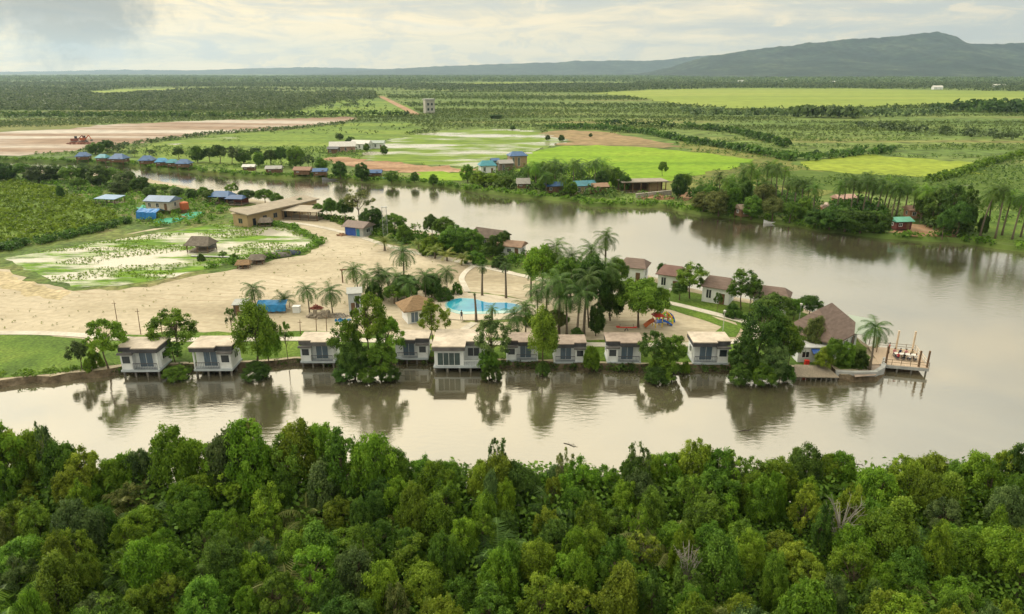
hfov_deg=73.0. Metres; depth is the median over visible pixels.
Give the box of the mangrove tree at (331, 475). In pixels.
[308,462,347,506]
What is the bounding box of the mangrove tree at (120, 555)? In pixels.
[110,537,152,585]
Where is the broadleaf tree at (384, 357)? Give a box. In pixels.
[365,342,397,375]
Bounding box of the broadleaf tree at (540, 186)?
[534,173,556,190]
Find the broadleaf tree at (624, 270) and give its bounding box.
[607,257,629,279]
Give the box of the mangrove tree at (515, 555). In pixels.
[492,537,522,582]
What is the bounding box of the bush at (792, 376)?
[775,364,796,382]
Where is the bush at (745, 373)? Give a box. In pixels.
[726,362,752,385]
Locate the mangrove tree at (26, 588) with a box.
[17,582,52,610]
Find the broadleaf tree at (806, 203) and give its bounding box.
[796,197,812,217]
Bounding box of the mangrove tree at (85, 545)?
[58,526,97,588]
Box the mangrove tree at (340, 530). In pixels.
[326,526,369,553]
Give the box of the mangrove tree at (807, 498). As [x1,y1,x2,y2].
[786,481,831,535]
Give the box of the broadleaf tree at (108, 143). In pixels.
[96,139,113,152]
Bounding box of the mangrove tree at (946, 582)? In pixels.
[930,574,981,608]
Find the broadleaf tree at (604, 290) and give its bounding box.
[573,253,610,327]
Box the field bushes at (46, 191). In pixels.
[0,178,118,241]
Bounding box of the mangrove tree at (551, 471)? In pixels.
[544,464,576,489]
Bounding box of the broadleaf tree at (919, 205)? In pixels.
[914,196,933,220]
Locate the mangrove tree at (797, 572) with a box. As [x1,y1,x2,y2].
[788,558,826,591]
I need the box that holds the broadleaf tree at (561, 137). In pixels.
[558,135,564,140]
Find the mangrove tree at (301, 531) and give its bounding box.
[299,525,304,537]
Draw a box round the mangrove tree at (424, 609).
[415,594,433,613]
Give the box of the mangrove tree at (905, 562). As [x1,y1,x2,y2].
[885,544,933,588]
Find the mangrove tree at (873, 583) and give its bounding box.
[857,577,884,607]
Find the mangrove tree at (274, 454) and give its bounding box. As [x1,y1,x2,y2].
[269,432,309,484]
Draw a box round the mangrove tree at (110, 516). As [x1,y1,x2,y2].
[89,503,117,556]
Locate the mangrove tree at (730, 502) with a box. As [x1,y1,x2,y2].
[716,492,743,531]
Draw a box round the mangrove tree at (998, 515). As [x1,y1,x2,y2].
[987,503,1010,530]
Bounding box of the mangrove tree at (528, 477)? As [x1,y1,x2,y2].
[505,459,541,514]
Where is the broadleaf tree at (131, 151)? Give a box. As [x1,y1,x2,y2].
[127,149,138,153]
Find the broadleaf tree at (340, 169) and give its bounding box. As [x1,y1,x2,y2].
[330,161,347,178]
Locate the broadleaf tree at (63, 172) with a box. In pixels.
[57,165,81,178]
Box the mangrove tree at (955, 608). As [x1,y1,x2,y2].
[936,603,964,613]
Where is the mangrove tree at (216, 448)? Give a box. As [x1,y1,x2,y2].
[202,426,258,495]
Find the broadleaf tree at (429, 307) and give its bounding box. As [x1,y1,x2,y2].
[417,298,451,341]
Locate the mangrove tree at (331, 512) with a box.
[321,493,352,540]
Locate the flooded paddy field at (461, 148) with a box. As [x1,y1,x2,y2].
[362,129,567,166]
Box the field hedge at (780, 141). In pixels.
[595,118,792,147]
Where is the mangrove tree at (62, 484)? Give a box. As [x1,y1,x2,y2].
[50,464,94,506]
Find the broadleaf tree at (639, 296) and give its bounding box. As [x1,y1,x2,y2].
[615,277,668,327]
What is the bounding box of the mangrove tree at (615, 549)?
[593,536,633,583]
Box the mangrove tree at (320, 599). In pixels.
[309,578,343,613]
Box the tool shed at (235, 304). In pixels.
[231,298,248,314]
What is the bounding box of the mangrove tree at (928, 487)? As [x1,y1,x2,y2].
[911,468,950,525]
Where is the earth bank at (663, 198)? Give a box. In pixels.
[638,194,678,199]
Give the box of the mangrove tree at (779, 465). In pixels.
[758,455,799,501]
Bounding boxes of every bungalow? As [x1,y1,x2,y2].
[622,257,650,281]
[655,264,684,289]
[701,275,736,304]
[753,285,792,312]
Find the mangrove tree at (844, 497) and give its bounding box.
[833,481,866,528]
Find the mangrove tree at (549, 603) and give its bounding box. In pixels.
[516,570,570,613]
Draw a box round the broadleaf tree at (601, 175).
[595,170,609,182]
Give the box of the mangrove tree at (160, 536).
[151,526,180,547]
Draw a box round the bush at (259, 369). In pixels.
[238,360,272,382]
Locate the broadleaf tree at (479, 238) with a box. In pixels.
[460,229,484,250]
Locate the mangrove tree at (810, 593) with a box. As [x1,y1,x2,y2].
[777,576,836,613]
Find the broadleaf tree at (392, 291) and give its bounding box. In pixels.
[382,285,403,303]
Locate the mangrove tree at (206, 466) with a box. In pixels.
[198,444,238,501]
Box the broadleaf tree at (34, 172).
[21,165,54,181]
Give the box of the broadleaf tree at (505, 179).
[494,175,512,187]
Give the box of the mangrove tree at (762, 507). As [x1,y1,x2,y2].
[743,473,777,529]
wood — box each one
[0,74,1023,83]
[0,80,1023,91]
[0,89,376,110]
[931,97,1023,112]
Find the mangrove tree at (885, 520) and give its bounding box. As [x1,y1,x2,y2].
[854,505,912,560]
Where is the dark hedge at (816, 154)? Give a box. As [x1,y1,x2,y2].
[544,122,896,160]
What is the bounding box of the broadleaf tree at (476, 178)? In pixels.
[469,170,486,184]
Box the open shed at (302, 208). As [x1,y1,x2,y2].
[280,205,326,220]
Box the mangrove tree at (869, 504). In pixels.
[850,495,882,531]
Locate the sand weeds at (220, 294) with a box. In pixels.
[1,247,458,329]
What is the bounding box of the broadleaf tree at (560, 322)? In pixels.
[549,307,565,326]
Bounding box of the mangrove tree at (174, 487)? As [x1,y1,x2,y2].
[165,477,199,520]
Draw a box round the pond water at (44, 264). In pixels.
[4,224,312,286]
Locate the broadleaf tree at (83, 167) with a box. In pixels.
[76,163,89,178]
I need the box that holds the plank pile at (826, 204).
[820,202,828,208]
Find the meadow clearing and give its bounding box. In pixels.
[286,99,416,116]
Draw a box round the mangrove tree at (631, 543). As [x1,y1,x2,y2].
[623,529,661,572]
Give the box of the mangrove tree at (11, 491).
[0,464,19,511]
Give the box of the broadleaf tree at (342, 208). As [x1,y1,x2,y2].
[334,199,353,221]
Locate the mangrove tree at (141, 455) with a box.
[122,448,166,503]
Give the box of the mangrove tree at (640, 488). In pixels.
[624,467,663,503]
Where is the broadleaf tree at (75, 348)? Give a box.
[63,340,87,368]
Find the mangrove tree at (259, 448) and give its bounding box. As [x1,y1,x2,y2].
[219,416,276,513]
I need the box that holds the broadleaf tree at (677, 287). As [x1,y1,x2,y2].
[671,281,687,299]
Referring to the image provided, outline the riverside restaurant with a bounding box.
[791,303,856,358]
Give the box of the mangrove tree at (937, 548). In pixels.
[921,518,954,584]
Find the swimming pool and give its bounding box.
[435,293,540,320]
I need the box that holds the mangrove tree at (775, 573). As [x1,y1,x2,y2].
[759,548,789,613]
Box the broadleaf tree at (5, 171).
[0,163,17,180]
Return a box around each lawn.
[0,335,95,377]
[618,280,869,368]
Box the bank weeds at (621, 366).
[90,357,751,373]
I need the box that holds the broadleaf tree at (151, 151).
[145,149,156,154]
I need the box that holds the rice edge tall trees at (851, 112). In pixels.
[785,104,865,117]
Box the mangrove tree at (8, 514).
[0,499,33,546]
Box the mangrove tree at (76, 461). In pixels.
[63,443,100,485]
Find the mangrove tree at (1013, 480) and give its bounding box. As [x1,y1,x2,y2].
[999,471,1023,495]
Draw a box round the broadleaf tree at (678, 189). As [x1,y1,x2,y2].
[671,173,687,198]
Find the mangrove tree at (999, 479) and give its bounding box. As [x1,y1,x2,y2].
[969,461,1005,523]
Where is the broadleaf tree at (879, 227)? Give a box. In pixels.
[861,211,890,232]
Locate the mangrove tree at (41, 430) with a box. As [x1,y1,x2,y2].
[33,421,56,465]
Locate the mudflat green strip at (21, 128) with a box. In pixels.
[0,123,94,131]
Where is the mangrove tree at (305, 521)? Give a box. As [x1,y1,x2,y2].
[296,518,315,534]
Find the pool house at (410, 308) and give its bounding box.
[395,295,434,323]
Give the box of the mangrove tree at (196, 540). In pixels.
[191,527,217,556]
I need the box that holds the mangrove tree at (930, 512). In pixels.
[920,496,961,532]
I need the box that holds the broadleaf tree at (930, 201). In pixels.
[922,188,950,226]
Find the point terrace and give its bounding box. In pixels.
[854,365,880,376]
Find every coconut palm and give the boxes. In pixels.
[240,281,265,301]
[270,290,296,308]
[294,281,318,311]
[315,281,346,312]
[340,262,367,286]
[354,270,382,294]
[365,262,390,295]
[373,233,396,250]
[374,267,395,294]
[385,269,407,299]
[389,241,416,285]
[396,275,422,297]
[410,239,423,248]
[412,268,436,296]
[425,244,442,258]
[427,269,444,285]
[436,264,457,287]
[438,247,455,260]
[453,251,472,264]
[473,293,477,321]
[476,263,488,295]
[485,303,498,322]
[499,261,511,297]
[500,305,530,331]
[511,296,539,331]
[522,162,532,177]
[522,280,544,309]
[525,272,532,300]
[526,160,543,188]
[531,272,563,307]
[538,169,554,192]
[541,159,558,174]
[543,237,571,293]
[543,268,575,333]
[547,284,577,333]
[548,157,561,178]
[551,162,570,178]
[555,247,586,308]
[557,173,569,194]
[562,160,575,176]
[563,280,598,326]
[566,159,579,180]
[570,265,604,334]
[574,162,589,179]
[577,238,607,261]
[580,159,593,174]
[587,157,603,181]
[592,157,611,170]
[593,227,618,260]
[594,255,622,314]
[601,163,615,178]
[692,179,708,191]
[712,169,729,187]
[719,175,736,190]
[724,171,738,187]
[728,180,746,197]
[735,166,748,179]
[741,160,761,180]
[752,167,765,187]
[755,176,775,200]
[759,160,776,179]
[763,159,783,189]
[769,162,785,195]
[778,166,793,195]
[780,176,798,201]
[786,175,806,200]
[793,177,811,205]
[799,176,819,197]
[804,181,827,207]
[832,179,849,204]
[836,176,851,201]
[843,173,866,206]
[855,177,864,204]
[855,314,893,369]
[858,174,878,209]
[861,171,884,200]
[867,179,881,208]
[872,176,895,210]
[881,174,898,204]
[886,182,911,215]
[887,174,906,208]
[892,176,918,215]
[902,178,920,205]
[907,183,924,208]
[915,182,937,223]
[932,183,956,214]
[978,187,1003,227]
[979,183,1008,235]
[991,182,1015,238]
[997,189,1023,234]
[1011,191,1023,239]
[1013,197,1023,236]
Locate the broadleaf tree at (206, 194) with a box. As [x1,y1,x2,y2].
[201,189,215,202]
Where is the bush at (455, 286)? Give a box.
[451,281,462,294]
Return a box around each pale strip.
[92,87,246,92]
[449,82,619,83]
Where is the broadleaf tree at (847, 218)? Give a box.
[829,206,858,231]
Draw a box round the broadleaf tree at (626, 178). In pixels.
[619,173,631,189]
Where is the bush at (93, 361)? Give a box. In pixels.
[82,350,105,372]
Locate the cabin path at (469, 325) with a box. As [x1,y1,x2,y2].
[460,322,477,328]
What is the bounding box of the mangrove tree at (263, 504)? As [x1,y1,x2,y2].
[249,481,284,528]
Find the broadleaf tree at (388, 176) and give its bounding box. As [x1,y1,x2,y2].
[384,170,399,182]
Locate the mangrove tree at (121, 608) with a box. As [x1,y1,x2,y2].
[91,592,143,613]
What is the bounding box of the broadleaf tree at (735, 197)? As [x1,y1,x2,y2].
[721,183,742,216]
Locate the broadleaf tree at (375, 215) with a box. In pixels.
[357,206,382,227]
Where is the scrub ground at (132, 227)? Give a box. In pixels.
[0,173,255,253]
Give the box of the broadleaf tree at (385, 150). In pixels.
[380,145,388,153]
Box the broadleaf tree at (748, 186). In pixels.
[736,176,753,203]
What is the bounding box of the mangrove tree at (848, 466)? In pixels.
[824,450,858,487]
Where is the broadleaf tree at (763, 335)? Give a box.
[740,301,788,353]
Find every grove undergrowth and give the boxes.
[469,167,617,196]
[687,180,820,219]
[827,194,890,215]
[917,205,976,236]
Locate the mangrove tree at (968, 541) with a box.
[945,524,986,576]
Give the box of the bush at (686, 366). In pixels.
[680,361,690,373]
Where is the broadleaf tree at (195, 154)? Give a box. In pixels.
[188,145,204,162]
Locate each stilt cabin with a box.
[116,337,171,376]
[187,336,241,375]
[297,332,339,367]
[393,330,430,363]
[431,329,485,372]
[506,332,537,361]
[552,334,586,362]
[604,332,641,362]
[687,332,731,364]
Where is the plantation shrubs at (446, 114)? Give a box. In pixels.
[0,107,1023,136]
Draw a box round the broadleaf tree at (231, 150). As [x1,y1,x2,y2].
[220,146,238,157]
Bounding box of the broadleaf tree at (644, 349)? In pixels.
[637,330,671,361]
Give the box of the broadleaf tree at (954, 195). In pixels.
[940,183,970,212]
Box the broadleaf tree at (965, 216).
[948,201,974,236]
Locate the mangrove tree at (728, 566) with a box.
[694,526,745,606]
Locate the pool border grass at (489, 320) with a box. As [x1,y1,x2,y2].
[462,292,544,321]
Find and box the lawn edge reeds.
[0,363,89,376]
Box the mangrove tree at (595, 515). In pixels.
[574,493,609,533]
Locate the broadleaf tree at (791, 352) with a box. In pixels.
[784,330,800,363]
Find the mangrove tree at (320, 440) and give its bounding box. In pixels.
[303,422,349,490]
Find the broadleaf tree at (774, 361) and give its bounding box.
[757,342,790,377]
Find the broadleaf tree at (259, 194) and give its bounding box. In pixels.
[253,188,272,202]
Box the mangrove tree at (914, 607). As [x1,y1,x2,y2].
[873,593,932,613]
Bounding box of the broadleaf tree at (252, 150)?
[247,148,261,153]
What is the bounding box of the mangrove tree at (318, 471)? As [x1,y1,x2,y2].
[304,457,340,514]
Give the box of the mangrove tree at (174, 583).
[148,571,187,613]
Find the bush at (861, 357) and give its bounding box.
[850,349,869,369]
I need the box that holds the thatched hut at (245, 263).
[234,259,251,268]
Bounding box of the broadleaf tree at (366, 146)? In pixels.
[363,143,369,150]
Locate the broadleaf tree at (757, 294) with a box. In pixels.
[745,282,764,308]
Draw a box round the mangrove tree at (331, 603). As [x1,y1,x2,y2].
[319,593,354,613]
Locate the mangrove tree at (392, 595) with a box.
[384,581,410,613]
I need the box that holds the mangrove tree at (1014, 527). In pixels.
[998,525,1023,540]
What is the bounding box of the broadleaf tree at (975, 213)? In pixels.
[967,204,978,227]
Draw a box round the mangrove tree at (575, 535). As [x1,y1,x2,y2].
[560,525,588,556]
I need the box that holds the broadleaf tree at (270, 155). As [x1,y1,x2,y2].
[262,149,276,165]
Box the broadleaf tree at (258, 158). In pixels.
[252,151,264,164]
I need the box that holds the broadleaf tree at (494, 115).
[489,114,502,117]
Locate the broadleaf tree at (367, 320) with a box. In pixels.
[345,291,386,366]
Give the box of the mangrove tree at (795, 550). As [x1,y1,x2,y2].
[778,540,817,582]
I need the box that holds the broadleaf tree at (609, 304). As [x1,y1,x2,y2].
[600,269,625,320]
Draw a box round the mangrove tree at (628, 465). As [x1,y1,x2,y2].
[619,453,651,486]
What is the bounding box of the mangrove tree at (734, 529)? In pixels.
[726,516,766,547]
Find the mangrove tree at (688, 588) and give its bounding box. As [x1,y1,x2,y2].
[671,581,704,613]
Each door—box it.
[138,353,154,366]
[202,351,218,365]
[235,305,240,314]
[315,346,328,358]
[403,344,414,355]
[437,352,460,365]
[520,346,530,357]
[560,348,571,359]
[621,347,633,359]
[635,273,639,281]
[699,347,712,359]
[719,294,724,304]
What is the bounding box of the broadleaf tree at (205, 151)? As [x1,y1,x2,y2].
[201,148,213,162]
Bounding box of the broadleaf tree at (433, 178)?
[429,174,438,185]
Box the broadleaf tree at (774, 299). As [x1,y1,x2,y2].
[755,292,797,318]
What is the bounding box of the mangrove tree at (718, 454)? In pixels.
[701,446,737,494]
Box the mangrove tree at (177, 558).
[155,541,192,594]
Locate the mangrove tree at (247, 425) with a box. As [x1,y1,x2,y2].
[246,418,259,464]
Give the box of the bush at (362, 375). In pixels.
[356,367,378,382]
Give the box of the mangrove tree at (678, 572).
[672,556,707,596]
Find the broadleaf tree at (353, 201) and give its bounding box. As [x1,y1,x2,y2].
[341,189,375,220]
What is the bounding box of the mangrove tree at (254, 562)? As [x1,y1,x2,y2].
[232,549,273,596]
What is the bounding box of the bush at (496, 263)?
[491,255,509,269]
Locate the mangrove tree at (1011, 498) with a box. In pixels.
[982,484,1023,528]
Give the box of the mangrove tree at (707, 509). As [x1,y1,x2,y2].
[682,491,728,529]
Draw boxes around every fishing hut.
[74,152,91,162]
[94,154,110,164]
[108,153,130,165]
[137,155,156,167]
[155,158,167,166]
[166,159,177,169]
[175,159,193,170]
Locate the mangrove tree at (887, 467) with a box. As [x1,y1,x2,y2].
[884,466,899,495]
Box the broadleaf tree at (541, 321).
[526,303,559,370]
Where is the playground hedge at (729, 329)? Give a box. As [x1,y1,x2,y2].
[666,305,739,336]
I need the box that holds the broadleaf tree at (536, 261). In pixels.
[522,243,561,280]
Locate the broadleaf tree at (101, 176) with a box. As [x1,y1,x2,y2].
[85,165,110,186]
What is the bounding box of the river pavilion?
[617,178,668,192]
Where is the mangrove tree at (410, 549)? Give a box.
[390,532,430,572]
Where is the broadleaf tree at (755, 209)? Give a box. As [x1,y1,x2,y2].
[742,194,762,219]
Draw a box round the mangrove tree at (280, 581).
[257,565,295,613]
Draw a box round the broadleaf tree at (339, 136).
[335,133,343,139]
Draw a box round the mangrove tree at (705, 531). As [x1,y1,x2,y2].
[693,518,726,554]
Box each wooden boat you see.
[265,251,291,256]
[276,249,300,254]
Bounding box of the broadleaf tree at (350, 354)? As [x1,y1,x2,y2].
[333,339,368,377]
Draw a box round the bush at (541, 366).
[535,361,550,375]
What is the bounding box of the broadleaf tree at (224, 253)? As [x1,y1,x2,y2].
[217,250,226,258]
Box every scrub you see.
[0,173,230,226]
[0,216,131,249]
[29,135,1023,222]
[204,218,327,268]
[315,212,583,270]
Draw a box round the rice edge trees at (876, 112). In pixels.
[679,105,948,116]
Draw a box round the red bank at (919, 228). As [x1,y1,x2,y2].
[891,224,955,236]
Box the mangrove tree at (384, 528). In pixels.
[368,518,392,552]
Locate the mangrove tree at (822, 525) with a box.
[809,503,835,560]
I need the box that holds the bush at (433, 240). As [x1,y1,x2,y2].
[417,235,446,255]
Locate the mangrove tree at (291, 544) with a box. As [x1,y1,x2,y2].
[276,529,303,574]
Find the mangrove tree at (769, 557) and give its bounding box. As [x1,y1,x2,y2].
[757,552,786,584]
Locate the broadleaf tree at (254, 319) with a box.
[230,298,278,360]
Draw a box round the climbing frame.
[656,311,674,324]
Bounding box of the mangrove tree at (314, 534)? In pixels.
[300,517,338,573]
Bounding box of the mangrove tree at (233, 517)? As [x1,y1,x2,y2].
[216,506,251,543]
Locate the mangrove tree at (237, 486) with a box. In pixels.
[207,465,254,501]
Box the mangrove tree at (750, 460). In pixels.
[736,455,771,480]
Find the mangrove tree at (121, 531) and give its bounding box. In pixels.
[107,515,144,554]
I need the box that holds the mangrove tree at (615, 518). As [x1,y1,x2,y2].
[603,505,627,537]
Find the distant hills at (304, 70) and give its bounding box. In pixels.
[0,67,381,73]
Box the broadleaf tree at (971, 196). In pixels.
[956,184,979,208]
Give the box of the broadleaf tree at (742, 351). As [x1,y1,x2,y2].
[727,336,760,374]
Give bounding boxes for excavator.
[70,135,86,141]
[79,135,92,141]
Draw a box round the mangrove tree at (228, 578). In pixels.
[216,566,249,603]
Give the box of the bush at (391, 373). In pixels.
[379,364,401,381]
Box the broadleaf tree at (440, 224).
[431,216,455,236]
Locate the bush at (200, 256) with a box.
[197,253,205,260]
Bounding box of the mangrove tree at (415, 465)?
[409,453,428,485]
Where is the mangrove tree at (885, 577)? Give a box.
[861,557,901,591]
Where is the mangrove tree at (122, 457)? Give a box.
[109,448,146,490]
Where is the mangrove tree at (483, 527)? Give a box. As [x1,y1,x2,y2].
[473,510,498,560]
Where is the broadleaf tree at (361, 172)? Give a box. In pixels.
[354,162,369,180]
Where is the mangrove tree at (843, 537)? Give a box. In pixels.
[827,521,877,573]
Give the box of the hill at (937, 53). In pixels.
[627,31,1023,79]
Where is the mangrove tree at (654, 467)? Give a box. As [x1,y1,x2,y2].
[643,453,668,487]
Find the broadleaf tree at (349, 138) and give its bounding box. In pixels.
[345,136,354,140]
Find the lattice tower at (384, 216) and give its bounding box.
[381,206,387,236]
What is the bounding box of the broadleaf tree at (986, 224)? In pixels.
[977,213,990,235]
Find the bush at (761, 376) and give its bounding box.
[751,362,778,386]
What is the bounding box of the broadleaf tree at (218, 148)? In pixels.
[208,144,224,162]
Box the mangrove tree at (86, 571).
[70,550,106,595]
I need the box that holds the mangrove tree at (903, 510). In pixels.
[870,494,922,550]
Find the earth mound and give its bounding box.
[66,141,95,144]
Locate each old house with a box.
[473,227,511,247]
[496,240,527,255]
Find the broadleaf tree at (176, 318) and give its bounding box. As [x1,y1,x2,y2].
[144,306,198,356]
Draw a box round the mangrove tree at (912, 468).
[887,453,925,495]
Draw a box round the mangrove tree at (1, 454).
[0,424,9,463]
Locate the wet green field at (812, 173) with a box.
[758,167,1023,202]
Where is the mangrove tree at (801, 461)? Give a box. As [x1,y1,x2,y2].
[787,440,826,485]
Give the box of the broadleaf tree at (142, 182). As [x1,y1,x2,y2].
[128,175,150,190]
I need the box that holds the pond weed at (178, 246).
[33,223,305,281]
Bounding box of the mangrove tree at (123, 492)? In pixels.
[110,480,147,518]
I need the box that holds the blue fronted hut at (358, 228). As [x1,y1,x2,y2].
[341,220,375,236]
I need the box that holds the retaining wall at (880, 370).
[835,357,885,378]
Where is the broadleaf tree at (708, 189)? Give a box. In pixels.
[701,184,720,196]
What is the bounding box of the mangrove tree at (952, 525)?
[944,523,964,557]
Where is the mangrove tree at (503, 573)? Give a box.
[476,547,520,610]
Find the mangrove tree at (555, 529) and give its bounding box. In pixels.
[537,518,569,558]
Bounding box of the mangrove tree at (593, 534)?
[583,521,607,568]
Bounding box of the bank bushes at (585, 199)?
[0,156,1023,248]
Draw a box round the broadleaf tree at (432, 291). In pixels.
[421,273,442,296]
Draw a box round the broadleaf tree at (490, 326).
[473,314,511,353]
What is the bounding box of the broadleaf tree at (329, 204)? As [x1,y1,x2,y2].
[322,198,336,215]
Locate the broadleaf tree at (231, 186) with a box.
[224,182,238,191]
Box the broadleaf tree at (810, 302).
[799,295,823,313]
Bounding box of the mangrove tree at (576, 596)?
[553,581,602,613]
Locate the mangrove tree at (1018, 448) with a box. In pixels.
[999,442,1023,485]
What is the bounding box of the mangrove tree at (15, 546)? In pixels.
[0,533,41,586]
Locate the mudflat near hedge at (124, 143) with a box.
[77,120,344,150]
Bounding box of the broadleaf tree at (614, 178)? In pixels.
[610,167,622,188]
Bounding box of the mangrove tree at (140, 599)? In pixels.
[123,581,169,613]
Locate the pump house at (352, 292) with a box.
[346,287,361,311]
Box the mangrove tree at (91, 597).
[73,591,112,613]
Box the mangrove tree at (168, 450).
[147,421,200,487]
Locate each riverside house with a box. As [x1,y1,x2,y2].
[241,164,256,170]
[264,165,283,173]
[292,166,312,177]
[312,168,328,178]
[327,146,339,153]
[329,141,355,151]
[351,140,372,149]
[369,169,382,176]
[371,140,384,148]
[477,160,496,172]
[490,158,499,166]
[497,159,513,171]
[506,151,527,167]
[516,178,530,188]
[544,182,562,192]
[570,180,595,194]
[591,182,609,192]
[734,204,756,220]
[830,194,856,203]
[891,216,914,230]
[902,205,919,218]
[931,85,942,88]
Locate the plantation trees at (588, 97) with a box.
[325,90,1004,109]
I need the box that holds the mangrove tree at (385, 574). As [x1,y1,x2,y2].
[357,559,402,613]
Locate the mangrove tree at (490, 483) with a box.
[482,468,502,512]
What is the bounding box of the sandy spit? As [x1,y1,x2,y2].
[0,171,885,387]
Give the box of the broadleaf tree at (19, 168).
[11,162,31,173]
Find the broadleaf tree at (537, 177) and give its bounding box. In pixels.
[530,161,553,179]
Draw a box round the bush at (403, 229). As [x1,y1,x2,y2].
[396,224,414,242]
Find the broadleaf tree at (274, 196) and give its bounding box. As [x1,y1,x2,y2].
[269,192,283,200]
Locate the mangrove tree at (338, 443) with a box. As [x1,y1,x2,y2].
[320,426,369,495]
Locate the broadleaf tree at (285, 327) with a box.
[277,321,293,364]
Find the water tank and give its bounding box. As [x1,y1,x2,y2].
[179,201,190,212]
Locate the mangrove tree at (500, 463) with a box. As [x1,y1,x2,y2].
[479,450,513,493]
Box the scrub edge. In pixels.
[923,149,1023,181]
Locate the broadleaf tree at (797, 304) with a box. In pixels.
[788,298,804,319]
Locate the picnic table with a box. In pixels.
[894,352,915,358]
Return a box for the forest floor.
[5,502,1023,613]
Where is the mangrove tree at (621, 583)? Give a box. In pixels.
[599,557,639,613]
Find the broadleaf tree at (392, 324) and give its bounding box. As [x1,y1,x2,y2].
[374,316,405,349]
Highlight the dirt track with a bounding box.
[380,96,416,113]
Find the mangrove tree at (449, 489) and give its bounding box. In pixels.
[432,478,461,518]
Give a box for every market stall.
[208,191,236,203]
[224,195,248,205]
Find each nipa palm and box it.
[0,513,51,541]
[0,556,41,613]
[0,557,40,610]
[0,578,36,613]
[93,546,129,603]
[102,477,160,517]
[105,500,175,537]
[111,571,177,613]
[162,513,207,543]
[195,546,230,585]
[212,491,249,520]
[221,535,281,579]
[243,526,282,546]
[252,552,322,613]
[253,521,299,562]
[278,492,332,531]
[284,577,333,613]
[315,487,363,520]
[387,514,418,536]
[465,517,526,565]
[525,485,577,536]
[620,525,670,570]
[642,520,702,573]
[764,532,796,567]
[883,559,933,611]
[916,526,929,547]
[917,584,975,613]
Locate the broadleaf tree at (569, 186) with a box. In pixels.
[562,179,577,195]
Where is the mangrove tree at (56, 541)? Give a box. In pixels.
[40,527,76,572]
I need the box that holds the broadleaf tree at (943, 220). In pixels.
[935,209,955,239]
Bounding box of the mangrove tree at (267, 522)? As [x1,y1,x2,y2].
[253,510,287,560]
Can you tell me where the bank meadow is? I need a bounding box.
[132,122,420,169]
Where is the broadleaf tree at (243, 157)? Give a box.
[235,149,252,162]
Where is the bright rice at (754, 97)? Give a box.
[592,88,1023,107]
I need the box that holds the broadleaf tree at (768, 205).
[760,197,783,221]
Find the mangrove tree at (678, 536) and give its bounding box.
[666,522,694,582]
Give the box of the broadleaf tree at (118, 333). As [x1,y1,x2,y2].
[80,318,128,368]
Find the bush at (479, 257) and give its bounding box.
[463,250,487,265]
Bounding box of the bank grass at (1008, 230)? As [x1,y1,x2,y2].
[965,211,1023,243]
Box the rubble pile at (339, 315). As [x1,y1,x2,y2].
[333,313,349,317]
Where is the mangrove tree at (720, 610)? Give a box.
[707,604,728,613]
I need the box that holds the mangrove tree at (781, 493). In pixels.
[764,469,787,529]
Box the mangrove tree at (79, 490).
[65,476,94,509]
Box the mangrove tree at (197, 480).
[185,468,221,495]
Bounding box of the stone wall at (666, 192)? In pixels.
[635,190,671,197]
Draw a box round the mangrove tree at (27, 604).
[12,588,53,613]
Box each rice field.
[415,171,465,180]
[515,145,753,186]
[801,154,988,176]
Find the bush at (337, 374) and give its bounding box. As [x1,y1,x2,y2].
[330,366,356,381]
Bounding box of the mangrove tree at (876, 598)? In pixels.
[854,587,904,613]
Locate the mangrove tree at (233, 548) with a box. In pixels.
[201,529,247,596]
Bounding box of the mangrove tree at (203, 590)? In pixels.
[174,571,229,613]
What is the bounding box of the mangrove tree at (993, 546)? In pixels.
[970,521,1023,591]
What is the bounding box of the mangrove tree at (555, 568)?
[545,551,583,609]
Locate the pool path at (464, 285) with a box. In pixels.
[459,265,475,291]
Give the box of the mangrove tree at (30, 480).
[0,428,42,494]
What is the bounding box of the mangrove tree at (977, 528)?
[967,524,982,563]
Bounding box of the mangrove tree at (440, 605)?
[428,592,464,613]
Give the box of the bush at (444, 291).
[434,286,454,301]
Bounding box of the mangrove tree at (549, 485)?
[541,476,561,504]
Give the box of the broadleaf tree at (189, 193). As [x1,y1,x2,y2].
[184,189,197,198]
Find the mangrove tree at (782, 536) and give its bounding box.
[764,529,796,561]
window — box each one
[121,356,130,363]
[220,355,229,362]
[234,348,237,358]
[301,348,309,355]
[354,295,359,308]
[411,311,418,322]
[419,346,425,352]
[467,347,479,355]
[508,348,514,354]
[576,350,583,356]
[609,349,616,356]
[661,277,665,285]
[705,289,711,298]
[719,349,727,356]
[801,351,809,357]
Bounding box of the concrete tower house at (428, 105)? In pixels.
[422,99,434,113]
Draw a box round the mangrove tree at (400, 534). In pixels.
[387,526,424,566]
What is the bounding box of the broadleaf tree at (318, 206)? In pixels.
[312,203,323,212]
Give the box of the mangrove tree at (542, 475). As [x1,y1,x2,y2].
[526,473,553,500]
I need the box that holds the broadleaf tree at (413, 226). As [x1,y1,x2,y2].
[409,222,420,232]
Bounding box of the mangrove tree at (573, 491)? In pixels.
[559,485,585,521]
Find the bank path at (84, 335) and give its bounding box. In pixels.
[0,220,758,346]
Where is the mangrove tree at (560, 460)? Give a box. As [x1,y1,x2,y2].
[555,447,574,479]
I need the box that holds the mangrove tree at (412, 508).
[396,480,433,533]
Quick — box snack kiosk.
[792,341,827,361]
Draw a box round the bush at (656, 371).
[643,366,669,384]
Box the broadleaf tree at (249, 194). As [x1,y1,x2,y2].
[237,189,254,198]
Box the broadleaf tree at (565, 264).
[549,256,578,310]
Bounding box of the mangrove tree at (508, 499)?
[494,476,516,529]

